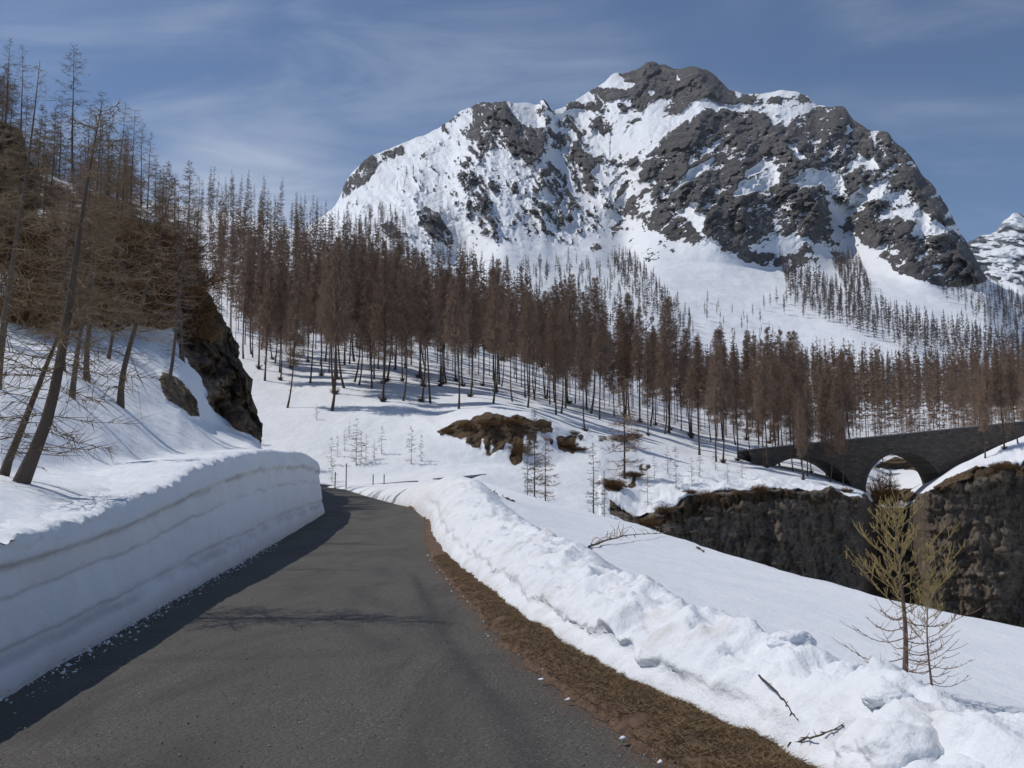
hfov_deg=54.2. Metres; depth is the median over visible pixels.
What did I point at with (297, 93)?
sky
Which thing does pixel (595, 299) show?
larch tree
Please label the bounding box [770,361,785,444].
larch tree
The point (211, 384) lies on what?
hillside
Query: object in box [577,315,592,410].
larch tree
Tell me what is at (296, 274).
larch tree
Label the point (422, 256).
larch tree
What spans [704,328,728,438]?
larch tree
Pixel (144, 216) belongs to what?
larch tree
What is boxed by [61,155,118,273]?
larch tree
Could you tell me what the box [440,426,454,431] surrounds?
dry bush
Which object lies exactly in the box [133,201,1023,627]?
slope
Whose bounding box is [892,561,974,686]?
young larch
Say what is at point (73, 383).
larch tree
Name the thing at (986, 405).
larch tree
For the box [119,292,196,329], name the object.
dry bush
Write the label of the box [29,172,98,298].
larch tree
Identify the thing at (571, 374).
larch tree
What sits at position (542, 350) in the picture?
larch tree
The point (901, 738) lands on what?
snow lump
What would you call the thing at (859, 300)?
mountain larches
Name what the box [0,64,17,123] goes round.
larch tree
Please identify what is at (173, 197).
larch tree
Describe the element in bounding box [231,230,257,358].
larch tree
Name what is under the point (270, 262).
larch tree
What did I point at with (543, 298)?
larch tree
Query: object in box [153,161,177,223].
larch tree
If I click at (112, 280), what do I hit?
dry bush
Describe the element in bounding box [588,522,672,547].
fallen branch
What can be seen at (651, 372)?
larch tree
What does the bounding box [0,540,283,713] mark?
snow
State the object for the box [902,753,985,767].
snow lump
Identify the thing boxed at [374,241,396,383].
larch tree
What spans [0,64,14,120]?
larch tree
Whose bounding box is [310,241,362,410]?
larch tree
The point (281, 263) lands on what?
larch tree
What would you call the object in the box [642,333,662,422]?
larch tree
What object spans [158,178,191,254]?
larch tree
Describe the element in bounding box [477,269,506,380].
larch tree
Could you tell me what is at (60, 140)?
larch tree
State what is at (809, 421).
larch tree
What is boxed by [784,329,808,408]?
larch tree
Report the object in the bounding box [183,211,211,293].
larch tree
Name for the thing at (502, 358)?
larch tree
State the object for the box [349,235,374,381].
larch tree
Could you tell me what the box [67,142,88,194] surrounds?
larch tree
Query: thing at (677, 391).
larch tree
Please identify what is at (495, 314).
larch tree
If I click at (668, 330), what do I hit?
larch tree
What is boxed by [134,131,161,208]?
larch tree
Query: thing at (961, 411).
larch tree
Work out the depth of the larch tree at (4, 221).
45.82 m
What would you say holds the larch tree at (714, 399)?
on the slope
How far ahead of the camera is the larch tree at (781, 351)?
159.42 m
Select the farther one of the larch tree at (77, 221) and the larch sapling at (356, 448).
the larch sapling at (356, 448)
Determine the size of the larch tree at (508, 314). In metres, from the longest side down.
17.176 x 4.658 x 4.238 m
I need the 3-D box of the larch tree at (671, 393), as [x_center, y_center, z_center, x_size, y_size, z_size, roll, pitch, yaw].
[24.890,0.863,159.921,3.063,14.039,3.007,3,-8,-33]
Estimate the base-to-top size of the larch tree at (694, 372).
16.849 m
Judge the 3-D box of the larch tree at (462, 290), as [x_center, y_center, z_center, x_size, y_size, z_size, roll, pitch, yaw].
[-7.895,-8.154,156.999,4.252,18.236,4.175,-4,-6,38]
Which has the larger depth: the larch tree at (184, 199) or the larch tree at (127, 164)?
the larch tree at (184, 199)
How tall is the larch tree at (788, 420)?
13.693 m
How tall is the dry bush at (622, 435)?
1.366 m
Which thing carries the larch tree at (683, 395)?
on the slope
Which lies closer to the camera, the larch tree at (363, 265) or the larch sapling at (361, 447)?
the larch sapling at (361, 447)
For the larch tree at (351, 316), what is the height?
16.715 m
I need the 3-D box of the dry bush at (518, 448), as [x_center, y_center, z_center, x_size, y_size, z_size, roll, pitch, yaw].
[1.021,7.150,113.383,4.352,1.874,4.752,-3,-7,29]
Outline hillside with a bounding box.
[0,121,262,528]
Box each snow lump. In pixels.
[766,629,816,648]
[823,660,862,677]
[834,709,943,767]
[861,685,913,708]
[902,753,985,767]
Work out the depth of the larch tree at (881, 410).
167.86 m
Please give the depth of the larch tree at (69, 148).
106.63 m
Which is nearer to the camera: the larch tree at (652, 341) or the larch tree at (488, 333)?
the larch tree at (652, 341)
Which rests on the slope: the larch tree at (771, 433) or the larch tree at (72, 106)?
the larch tree at (771, 433)
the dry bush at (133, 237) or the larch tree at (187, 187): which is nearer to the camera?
the dry bush at (133, 237)
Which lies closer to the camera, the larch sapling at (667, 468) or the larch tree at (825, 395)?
the larch sapling at (667, 468)
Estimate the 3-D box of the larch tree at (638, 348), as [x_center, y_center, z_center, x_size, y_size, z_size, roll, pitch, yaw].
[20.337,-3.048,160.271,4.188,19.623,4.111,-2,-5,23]
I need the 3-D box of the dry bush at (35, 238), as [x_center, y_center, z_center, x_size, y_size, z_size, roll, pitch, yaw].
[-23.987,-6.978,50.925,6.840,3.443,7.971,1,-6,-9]
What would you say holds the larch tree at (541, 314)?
on the slope
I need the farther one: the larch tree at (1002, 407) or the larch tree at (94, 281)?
the larch tree at (1002, 407)
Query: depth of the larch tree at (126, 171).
85.38 m
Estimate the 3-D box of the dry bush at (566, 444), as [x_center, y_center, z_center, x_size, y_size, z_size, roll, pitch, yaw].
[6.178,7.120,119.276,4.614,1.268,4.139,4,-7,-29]
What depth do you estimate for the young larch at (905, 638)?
11.55 m
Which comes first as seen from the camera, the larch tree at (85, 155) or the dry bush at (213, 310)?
the dry bush at (213, 310)
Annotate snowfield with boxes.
[364,480,1023,713]
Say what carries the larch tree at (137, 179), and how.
on the hillside
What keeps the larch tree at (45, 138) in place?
on the hillside
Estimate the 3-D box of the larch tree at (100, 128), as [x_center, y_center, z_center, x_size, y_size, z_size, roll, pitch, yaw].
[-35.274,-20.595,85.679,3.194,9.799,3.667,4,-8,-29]
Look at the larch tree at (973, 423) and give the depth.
157.74 m
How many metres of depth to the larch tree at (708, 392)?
158.32 m
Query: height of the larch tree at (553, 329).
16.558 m
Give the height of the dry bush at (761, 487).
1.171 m
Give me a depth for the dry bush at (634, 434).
135.77 m
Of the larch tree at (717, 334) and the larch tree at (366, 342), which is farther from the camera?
the larch tree at (717, 334)
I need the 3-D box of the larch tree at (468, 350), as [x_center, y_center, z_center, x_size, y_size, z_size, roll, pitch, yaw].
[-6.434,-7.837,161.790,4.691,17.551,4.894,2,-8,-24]
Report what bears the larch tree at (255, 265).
on the slope
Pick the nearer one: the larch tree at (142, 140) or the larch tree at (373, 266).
the larch tree at (142, 140)
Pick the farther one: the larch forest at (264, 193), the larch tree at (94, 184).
the larch forest at (264, 193)
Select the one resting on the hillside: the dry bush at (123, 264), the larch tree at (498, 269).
the dry bush at (123, 264)
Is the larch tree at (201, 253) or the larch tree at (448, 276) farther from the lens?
the larch tree at (448, 276)
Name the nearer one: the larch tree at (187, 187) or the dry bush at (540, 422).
the larch tree at (187, 187)
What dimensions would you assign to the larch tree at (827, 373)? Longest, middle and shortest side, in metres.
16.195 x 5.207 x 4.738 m
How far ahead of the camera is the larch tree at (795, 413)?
129.71 m
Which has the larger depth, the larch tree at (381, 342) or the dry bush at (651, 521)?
the larch tree at (381, 342)
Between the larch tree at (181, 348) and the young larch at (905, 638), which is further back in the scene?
the larch tree at (181, 348)
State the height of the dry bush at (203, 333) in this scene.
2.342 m
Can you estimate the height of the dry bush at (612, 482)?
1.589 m
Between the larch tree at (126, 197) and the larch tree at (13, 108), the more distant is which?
the larch tree at (13, 108)
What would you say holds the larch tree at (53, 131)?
on the hillside
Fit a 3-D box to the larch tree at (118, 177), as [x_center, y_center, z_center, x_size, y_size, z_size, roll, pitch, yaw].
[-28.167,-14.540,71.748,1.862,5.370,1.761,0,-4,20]
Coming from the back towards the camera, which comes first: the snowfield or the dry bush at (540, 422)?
the dry bush at (540, 422)
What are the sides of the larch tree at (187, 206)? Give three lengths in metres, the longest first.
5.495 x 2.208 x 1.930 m
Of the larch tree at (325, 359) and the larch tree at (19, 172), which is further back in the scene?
the larch tree at (325, 359)
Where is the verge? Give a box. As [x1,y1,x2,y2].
[408,506,807,767]
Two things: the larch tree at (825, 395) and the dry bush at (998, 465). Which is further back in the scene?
the larch tree at (825, 395)
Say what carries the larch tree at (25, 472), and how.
on the hillside
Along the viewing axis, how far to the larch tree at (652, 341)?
156.66 m
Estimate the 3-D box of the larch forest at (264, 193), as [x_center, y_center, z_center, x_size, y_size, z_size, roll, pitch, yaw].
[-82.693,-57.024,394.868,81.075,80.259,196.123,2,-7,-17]
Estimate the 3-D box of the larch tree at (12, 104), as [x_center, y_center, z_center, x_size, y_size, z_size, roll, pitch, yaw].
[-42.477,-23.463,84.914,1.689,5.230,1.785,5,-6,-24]
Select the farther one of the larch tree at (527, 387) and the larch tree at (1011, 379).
the larch tree at (527, 387)
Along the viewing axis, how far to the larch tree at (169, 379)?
42.12 m
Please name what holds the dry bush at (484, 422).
on the slope
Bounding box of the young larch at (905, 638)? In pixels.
[831,485,980,672]
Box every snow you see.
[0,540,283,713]
[427,555,663,763]
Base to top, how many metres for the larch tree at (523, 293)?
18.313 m
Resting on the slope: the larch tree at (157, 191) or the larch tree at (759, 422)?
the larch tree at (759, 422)
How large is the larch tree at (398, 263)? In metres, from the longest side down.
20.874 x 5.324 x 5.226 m
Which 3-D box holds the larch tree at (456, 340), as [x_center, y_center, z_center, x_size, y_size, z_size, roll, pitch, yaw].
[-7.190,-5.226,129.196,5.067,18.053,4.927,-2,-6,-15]
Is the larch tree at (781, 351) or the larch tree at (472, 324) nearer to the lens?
the larch tree at (472, 324)
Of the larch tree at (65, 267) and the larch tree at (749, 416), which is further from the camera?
the larch tree at (749, 416)
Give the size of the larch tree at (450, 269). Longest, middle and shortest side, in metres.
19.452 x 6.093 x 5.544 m
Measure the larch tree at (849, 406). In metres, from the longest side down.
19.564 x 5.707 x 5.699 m
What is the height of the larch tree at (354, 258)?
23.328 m
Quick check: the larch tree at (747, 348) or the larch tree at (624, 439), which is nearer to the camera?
the larch tree at (624, 439)
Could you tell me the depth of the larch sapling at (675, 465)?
107.91 m
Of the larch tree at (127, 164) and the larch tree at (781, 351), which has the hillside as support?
the larch tree at (127, 164)
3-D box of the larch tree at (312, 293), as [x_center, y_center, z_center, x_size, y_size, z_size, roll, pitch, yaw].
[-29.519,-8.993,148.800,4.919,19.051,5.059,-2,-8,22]
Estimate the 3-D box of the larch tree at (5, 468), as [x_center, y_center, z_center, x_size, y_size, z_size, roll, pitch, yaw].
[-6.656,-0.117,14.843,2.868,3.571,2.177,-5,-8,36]
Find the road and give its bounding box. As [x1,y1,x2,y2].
[0,487,664,767]
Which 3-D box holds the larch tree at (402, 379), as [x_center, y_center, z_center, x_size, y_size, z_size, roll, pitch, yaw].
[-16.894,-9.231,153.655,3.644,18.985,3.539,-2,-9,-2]
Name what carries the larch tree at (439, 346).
on the slope
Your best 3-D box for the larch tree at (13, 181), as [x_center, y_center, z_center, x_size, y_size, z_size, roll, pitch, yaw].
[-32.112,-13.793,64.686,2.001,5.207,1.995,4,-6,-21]
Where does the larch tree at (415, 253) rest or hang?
on the slope
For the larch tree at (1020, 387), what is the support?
on the slope
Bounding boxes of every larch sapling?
[349,418,363,464]
[357,431,364,459]
[377,430,385,453]
[406,426,415,463]
[639,467,651,505]
[662,449,671,473]
[668,446,682,486]
[688,461,695,480]
[696,448,705,476]
[737,448,746,475]
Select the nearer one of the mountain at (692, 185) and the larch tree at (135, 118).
the larch tree at (135, 118)
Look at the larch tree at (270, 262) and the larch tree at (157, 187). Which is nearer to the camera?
the larch tree at (157, 187)
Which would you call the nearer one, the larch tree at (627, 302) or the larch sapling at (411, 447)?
the larch sapling at (411, 447)
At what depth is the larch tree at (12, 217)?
48.80 m
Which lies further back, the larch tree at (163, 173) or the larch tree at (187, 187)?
the larch tree at (163, 173)
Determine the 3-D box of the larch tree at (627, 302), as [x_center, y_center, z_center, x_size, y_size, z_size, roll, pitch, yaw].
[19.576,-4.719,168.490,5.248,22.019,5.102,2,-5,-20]
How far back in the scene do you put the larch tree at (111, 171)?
104.98 m
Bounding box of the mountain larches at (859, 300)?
[348,160,1023,395]
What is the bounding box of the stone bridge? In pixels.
[739,421,1023,492]
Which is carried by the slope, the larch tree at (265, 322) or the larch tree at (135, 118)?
the larch tree at (265, 322)
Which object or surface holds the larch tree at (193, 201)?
on the hillside
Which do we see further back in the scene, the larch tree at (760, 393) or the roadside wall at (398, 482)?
the larch tree at (760, 393)
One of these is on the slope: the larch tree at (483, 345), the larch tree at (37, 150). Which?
the larch tree at (483, 345)
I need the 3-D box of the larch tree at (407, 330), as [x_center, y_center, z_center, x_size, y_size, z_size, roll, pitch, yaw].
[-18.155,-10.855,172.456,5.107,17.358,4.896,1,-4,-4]
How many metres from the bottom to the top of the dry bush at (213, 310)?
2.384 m
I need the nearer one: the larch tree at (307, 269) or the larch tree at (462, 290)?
the larch tree at (462, 290)
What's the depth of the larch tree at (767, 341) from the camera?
172.41 m
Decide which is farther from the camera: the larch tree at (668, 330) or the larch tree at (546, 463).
the larch tree at (668, 330)
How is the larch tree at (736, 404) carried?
on the slope
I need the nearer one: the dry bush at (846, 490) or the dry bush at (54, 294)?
the dry bush at (54, 294)
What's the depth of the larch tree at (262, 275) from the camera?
155.44 m
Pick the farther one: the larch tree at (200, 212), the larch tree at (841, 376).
the larch tree at (841, 376)
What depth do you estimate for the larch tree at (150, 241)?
55.16 m
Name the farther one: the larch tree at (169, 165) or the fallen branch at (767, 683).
the larch tree at (169, 165)
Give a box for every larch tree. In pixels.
[0,37,20,123]
[0,63,72,389]
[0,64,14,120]
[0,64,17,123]
[0,76,13,137]
[0,82,19,128]
[0,99,198,483]
[0,133,48,240]
[0,135,15,214]
[0,171,9,253]
[0,177,28,265]
[0,257,133,476]
[1,131,26,206]
[3,79,20,133]
[4,44,43,129]
[12,99,38,174]
[27,104,55,167]
[29,116,55,198]
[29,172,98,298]
[30,129,45,165]
[30,151,58,217]
[30,202,90,370]
[41,107,66,184]
[42,126,62,175]
[43,191,122,400]
[45,125,67,176]
[45,173,66,237]
[47,171,135,382]
[49,42,95,181]
[51,99,73,178]
[56,142,74,178]
[59,152,84,215]
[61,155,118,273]
[62,129,81,186]
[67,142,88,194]
[73,104,98,182]
[73,167,114,263]
[76,128,94,184]
[84,133,102,189]
[85,115,120,193]
[87,91,115,191]
[96,116,120,194]
[97,209,136,358]
[98,179,185,408]
[102,142,116,195]
[104,103,136,195]
[107,147,139,223]
[108,146,128,211]
[111,130,139,200]
[113,141,134,197]
[113,154,132,199]
[118,109,147,200]
[119,164,147,223]
[122,123,155,206]
[124,178,158,236]
[127,155,143,206]
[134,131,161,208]
[136,222,167,288]
[143,158,167,216]
[149,169,171,222]
[151,218,202,392]
[152,176,171,218]
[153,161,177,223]
[154,166,172,218]
[154,190,207,362]
[155,169,176,223]
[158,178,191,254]
[164,175,181,222]
[176,160,208,244]
[179,196,190,238]
[181,178,199,235]
[182,197,204,265]
[183,177,213,260]
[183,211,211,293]
[188,211,209,273]
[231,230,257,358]
[238,237,261,354]
[241,271,258,357]
[247,238,271,368]
[253,282,273,363]
[254,264,285,380]
[256,250,275,349]
[270,271,291,371]
[273,257,288,363]
[273,277,289,379]
[278,270,314,407]
[285,270,298,368]
[291,269,303,355]
[299,262,322,382]
[301,263,313,361]
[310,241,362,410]
[312,244,342,393]
[315,256,324,375]
[321,236,351,379]
[323,250,355,387]
[323,260,329,361]
[326,339,332,372]
[341,234,359,364]
[346,234,365,361]
[347,270,358,363]
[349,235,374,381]
[350,277,372,384]
[354,272,380,388]
[356,242,379,371]
[362,251,386,379]
[366,250,402,401]
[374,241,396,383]
[381,254,406,381]
[388,259,421,400]
[390,240,410,369]
[393,277,414,367]
[394,265,410,381]
[406,247,427,386]
[409,251,428,377]
[410,268,443,403]
[413,264,438,401]
[431,267,455,383]
[433,339,446,381]
[434,276,451,385]
[439,268,452,384]
[440,276,473,408]
[442,267,454,371]
[451,268,464,381]
[452,275,469,386]
[462,275,484,396]
[464,284,482,375]
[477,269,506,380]
[478,286,488,385]
[479,284,508,403]
[483,266,507,384]
[486,258,508,392]
[496,320,512,386]
[498,287,522,401]
[512,290,544,407]
[515,285,533,397]
[518,292,540,395]
[522,408,546,497]
[523,436,531,494]
[528,298,547,399]
[530,311,537,393]
[530,428,560,501]
[534,317,548,398]
[539,285,564,402]
[539,307,559,403]
[540,290,551,396]
[543,301,569,414]
[544,302,576,413]
[555,280,578,403]
[559,273,581,407]
[569,320,578,403]
[571,317,594,430]
[575,291,593,406]
[577,276,617,413]
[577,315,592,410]
[585,443,601,512]
[588,316,615,419]
[597,376,649,479]
[600,473,607,516]
[603,333,620,415]
[614,312,638,415]
[615,292,641,415]
[616,335,630,415]
[617,348,633,415]
[630,305,646,422]
[639,332,656,435]
[641,332,661,426]
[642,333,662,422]
[647,325,660,425]
[650,297,687,432]
[652,332,681,433]
[661,377,673,430]
[673,352,686,430]
[677,335,694,435]
[679,328,696,438]
[682,336,712,454]
[691,355,700,434]
[701,340,729,461]
[701,355,715,441]
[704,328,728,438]
[704,355,718,440]
[712,344,741,462]
[721,352,741,444]
[727,347,747,460]
[738,330,754,440]
[738,369,757,457]
[746,335,761,444]
[750,339,777,467]
[751,369,768,464]
[752,390,764,447]
[760,327,775,443]
[761,350,787,465]
[768,399,779,445]
[770,329,790,445]
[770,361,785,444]
[779,373,796,471]
[781,331,803,443]
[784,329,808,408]
[790,388,806,476]
[793,398,808,479]
[801,378,817,475]
[803,387,817,472]
[813,389,829,441]
[814,375,834,475]
[815,363,837,419]
[820,402,843,481]
[826,375,847,480]
[833,381,847,438]
[834,351,860,438]
[835,351,850,436]
[835,409,848,485]
[873,390,891,467]
[898,393,916,462]
[950,377,972,426]
[964,377,981,426]
[966,364,992,425]
[971,363,997,457]
[989,348,1009,449]
[989,366,1014,420]
[994,385,1020,441]
[1001,353,1022,443]
[1014,371,1023,420]
[1014,379,1023,416]
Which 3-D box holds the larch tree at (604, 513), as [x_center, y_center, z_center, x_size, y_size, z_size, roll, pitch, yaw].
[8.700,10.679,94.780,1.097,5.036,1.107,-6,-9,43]
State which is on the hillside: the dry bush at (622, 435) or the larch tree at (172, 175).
the larch tree at (172, 175)
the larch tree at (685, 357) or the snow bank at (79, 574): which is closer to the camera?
the snow bank at (79, 574)
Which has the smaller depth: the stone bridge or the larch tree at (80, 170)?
the larch tree at (80, 170)
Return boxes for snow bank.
[0,449,324,698]
[328,474,1023,767]
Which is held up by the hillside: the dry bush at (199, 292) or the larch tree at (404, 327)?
the dry bush at (199, 292)
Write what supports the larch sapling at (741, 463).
on the slope
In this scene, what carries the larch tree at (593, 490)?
on the slope
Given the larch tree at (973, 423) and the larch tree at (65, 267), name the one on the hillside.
the larch tree at (65, 267)
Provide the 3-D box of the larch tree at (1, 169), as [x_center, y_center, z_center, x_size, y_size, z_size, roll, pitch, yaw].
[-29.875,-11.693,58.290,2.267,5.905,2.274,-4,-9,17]
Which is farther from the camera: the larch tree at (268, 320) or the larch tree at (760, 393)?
the larch tree at (268, 320)
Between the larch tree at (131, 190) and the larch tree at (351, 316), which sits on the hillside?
the larch tree at (131, 190)
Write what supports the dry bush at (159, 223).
on the hillside
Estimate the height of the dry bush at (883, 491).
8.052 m
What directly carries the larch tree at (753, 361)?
on the slope
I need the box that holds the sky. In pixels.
[0,0,1023,241]
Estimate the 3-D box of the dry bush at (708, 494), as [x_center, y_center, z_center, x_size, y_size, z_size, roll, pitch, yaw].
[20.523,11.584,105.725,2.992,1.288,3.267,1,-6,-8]
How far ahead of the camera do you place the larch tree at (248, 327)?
164.43 m
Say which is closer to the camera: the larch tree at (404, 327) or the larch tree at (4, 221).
the larch tree at (4, 221)
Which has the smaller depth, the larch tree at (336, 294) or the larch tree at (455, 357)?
the larch tree at (336, 294)
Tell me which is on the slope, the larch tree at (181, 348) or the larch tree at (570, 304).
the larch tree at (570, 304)
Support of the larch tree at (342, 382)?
on the slope
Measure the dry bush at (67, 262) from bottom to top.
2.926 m
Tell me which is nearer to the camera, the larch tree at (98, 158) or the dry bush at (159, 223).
the dry bush at (159, 223)
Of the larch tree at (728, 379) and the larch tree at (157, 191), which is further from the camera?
the larch tree at (728, 379)
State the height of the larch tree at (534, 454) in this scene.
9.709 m
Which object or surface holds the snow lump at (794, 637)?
on the snow bank at (645, 628)
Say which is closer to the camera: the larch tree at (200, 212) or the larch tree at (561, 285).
the larch tree at (200, 212)
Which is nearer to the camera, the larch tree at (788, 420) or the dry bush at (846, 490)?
the dry bush at (846, 490)
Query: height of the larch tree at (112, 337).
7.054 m
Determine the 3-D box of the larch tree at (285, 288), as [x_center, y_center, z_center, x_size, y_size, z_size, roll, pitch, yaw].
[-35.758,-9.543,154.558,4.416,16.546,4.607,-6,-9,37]
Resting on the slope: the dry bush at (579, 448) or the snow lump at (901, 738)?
the dry bush at (579, 448)
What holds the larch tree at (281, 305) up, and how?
on the slope
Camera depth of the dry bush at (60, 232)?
56.34 m
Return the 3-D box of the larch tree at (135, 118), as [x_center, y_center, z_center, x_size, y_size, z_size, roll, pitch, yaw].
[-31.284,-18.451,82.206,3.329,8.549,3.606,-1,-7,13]
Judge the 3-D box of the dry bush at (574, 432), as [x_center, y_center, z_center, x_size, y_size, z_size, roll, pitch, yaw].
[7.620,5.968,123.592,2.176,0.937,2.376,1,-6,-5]
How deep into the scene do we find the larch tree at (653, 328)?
166.02 m
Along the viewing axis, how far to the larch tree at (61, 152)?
103.59 m
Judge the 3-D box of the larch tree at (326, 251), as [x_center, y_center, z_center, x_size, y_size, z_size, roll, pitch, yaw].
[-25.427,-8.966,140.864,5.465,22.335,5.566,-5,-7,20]
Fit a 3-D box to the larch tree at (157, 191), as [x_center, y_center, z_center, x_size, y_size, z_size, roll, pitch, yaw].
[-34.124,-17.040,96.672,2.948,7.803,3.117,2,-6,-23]
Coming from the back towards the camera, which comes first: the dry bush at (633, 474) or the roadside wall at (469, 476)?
the dry bush at (633, 474)
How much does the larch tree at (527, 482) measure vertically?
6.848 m
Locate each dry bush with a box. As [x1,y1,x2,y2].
[0,214,84,272]
[0,236,111,301]
[0,271,105,337]
[3,270,107,330]
[16,246,123,283]
[25,210,127,250]
[25,249,154,304]
[47,287,155,331]
[69,235,173,282]
[72,211,169,263]
[97,259,206,311]
[108,246,217,285]
[112,214,237,270]
[117,205,199,243]
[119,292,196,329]
[136,261,223,313]
[160,255,230,296]
[175,295,230,319]
[182,307,226,342]
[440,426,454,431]
[457,420,472,427]
[475,419,502,424]
[499,417,526,423]
[507,441,533,452]
[530,419,546,425]
[556,440,579,446]
[568,446,589,450]
[569,429,581,434]
[596,476,627,487]
[609,434,632,440]
[620,471,648,477]
[625,431,641,438]
[636,515,661,525]
[651,502,675,514]
[681,488,697,493]
[695,488,718,497]
[748,483,769,490]
[837,488,853,492]
[867,465,902,506]
[985,461,1019,468]
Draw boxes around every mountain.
[305,61,1023,405]
[967,213,1023,296]
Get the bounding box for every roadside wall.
[320,484,336,488]
[363,481,417,484]
[433,474,484,479]
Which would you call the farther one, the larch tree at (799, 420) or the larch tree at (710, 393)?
the larch tree at (710, 393)
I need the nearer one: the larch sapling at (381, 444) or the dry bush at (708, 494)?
the dry bush at (708, 494)
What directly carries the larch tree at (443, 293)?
on the slope
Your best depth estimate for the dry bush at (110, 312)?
47.59 m
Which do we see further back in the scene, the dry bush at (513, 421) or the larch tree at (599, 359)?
the larch tree at (599, 359)
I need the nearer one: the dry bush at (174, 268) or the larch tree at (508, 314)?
the dry bush at (174, 268)
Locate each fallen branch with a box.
[490,489,514,501]
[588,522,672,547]
[758,674,797,719]
[787,723,843,747]
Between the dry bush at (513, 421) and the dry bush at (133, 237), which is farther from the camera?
the dry bush at (513, 421)
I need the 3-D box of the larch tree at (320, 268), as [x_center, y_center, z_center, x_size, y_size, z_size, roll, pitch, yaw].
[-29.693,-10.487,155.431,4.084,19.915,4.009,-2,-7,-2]
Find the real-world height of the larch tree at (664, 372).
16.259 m
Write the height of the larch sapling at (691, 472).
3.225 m
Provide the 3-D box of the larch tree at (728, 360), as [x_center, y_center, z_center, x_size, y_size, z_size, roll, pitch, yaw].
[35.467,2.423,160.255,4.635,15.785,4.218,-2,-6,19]
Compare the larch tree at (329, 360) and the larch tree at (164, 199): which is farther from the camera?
the larch tree at (329, 360)
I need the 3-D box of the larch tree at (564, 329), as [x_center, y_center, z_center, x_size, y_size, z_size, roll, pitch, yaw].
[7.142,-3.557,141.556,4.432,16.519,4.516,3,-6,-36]
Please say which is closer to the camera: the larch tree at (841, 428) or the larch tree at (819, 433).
the larch tree at (841, 428)
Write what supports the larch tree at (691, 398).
on the slope
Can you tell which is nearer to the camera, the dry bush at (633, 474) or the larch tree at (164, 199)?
the larch tree at (164, 199)
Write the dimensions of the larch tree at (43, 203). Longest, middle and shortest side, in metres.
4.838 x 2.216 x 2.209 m
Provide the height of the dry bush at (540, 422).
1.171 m
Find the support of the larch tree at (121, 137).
on the hillside
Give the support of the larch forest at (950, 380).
on the slope
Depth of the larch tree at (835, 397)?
138.22 m
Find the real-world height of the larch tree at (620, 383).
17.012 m
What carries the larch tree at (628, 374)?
on the slope
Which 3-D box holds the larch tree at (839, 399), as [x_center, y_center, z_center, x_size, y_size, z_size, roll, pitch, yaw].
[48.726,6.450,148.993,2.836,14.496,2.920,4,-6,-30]
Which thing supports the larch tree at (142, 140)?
on the hillside
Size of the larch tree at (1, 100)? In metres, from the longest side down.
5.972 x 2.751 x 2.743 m
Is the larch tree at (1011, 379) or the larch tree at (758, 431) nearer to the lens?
the larch tree at (1011, 379)
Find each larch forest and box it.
[197,165,414,276]
[205,193,1023,444]
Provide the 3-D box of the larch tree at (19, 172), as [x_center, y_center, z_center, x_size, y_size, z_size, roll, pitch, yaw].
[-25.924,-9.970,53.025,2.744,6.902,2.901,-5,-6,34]
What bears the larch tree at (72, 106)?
on the hillside
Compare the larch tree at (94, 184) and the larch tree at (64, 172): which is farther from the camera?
the larch tree at (64, 172)
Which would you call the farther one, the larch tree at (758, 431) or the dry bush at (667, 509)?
the larch tree at (758, 431)
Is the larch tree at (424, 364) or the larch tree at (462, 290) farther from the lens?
the larch tree at (462, 290)
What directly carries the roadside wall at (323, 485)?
on the slope
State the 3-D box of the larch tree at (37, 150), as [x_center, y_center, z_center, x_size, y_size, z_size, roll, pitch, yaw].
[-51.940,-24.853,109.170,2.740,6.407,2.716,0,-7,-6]
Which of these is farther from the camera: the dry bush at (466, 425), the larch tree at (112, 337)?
the dry bush at (466, 425)
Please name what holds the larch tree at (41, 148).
on the hillside
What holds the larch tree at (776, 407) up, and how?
on the slope
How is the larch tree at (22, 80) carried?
on the hillside
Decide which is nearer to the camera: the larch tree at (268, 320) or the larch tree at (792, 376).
the larch tree at (268, 320)
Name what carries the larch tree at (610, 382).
on the slope
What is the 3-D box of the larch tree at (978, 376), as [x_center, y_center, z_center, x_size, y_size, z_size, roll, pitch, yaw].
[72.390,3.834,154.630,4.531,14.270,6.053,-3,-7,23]
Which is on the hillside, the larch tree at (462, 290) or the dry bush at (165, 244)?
the dry bush at (165, 244)
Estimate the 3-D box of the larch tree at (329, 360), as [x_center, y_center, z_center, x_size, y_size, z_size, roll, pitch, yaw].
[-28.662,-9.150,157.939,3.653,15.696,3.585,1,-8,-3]
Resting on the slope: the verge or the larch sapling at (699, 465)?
the larch sapling at (699, 465)
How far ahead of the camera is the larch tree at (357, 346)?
147.55 m
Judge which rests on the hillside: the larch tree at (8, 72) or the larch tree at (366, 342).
the larch tree at (8, 72)
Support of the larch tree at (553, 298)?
on the slope
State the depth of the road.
8.65 m
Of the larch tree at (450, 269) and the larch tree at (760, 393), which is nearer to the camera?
the larch tree at (760, 393)
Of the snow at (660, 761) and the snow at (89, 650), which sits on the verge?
the snow at (660, 761)
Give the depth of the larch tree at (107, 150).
83.10 m
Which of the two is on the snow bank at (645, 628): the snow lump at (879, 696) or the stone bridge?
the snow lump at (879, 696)
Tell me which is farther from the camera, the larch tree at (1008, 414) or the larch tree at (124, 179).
the larch tree at (1008, 414)

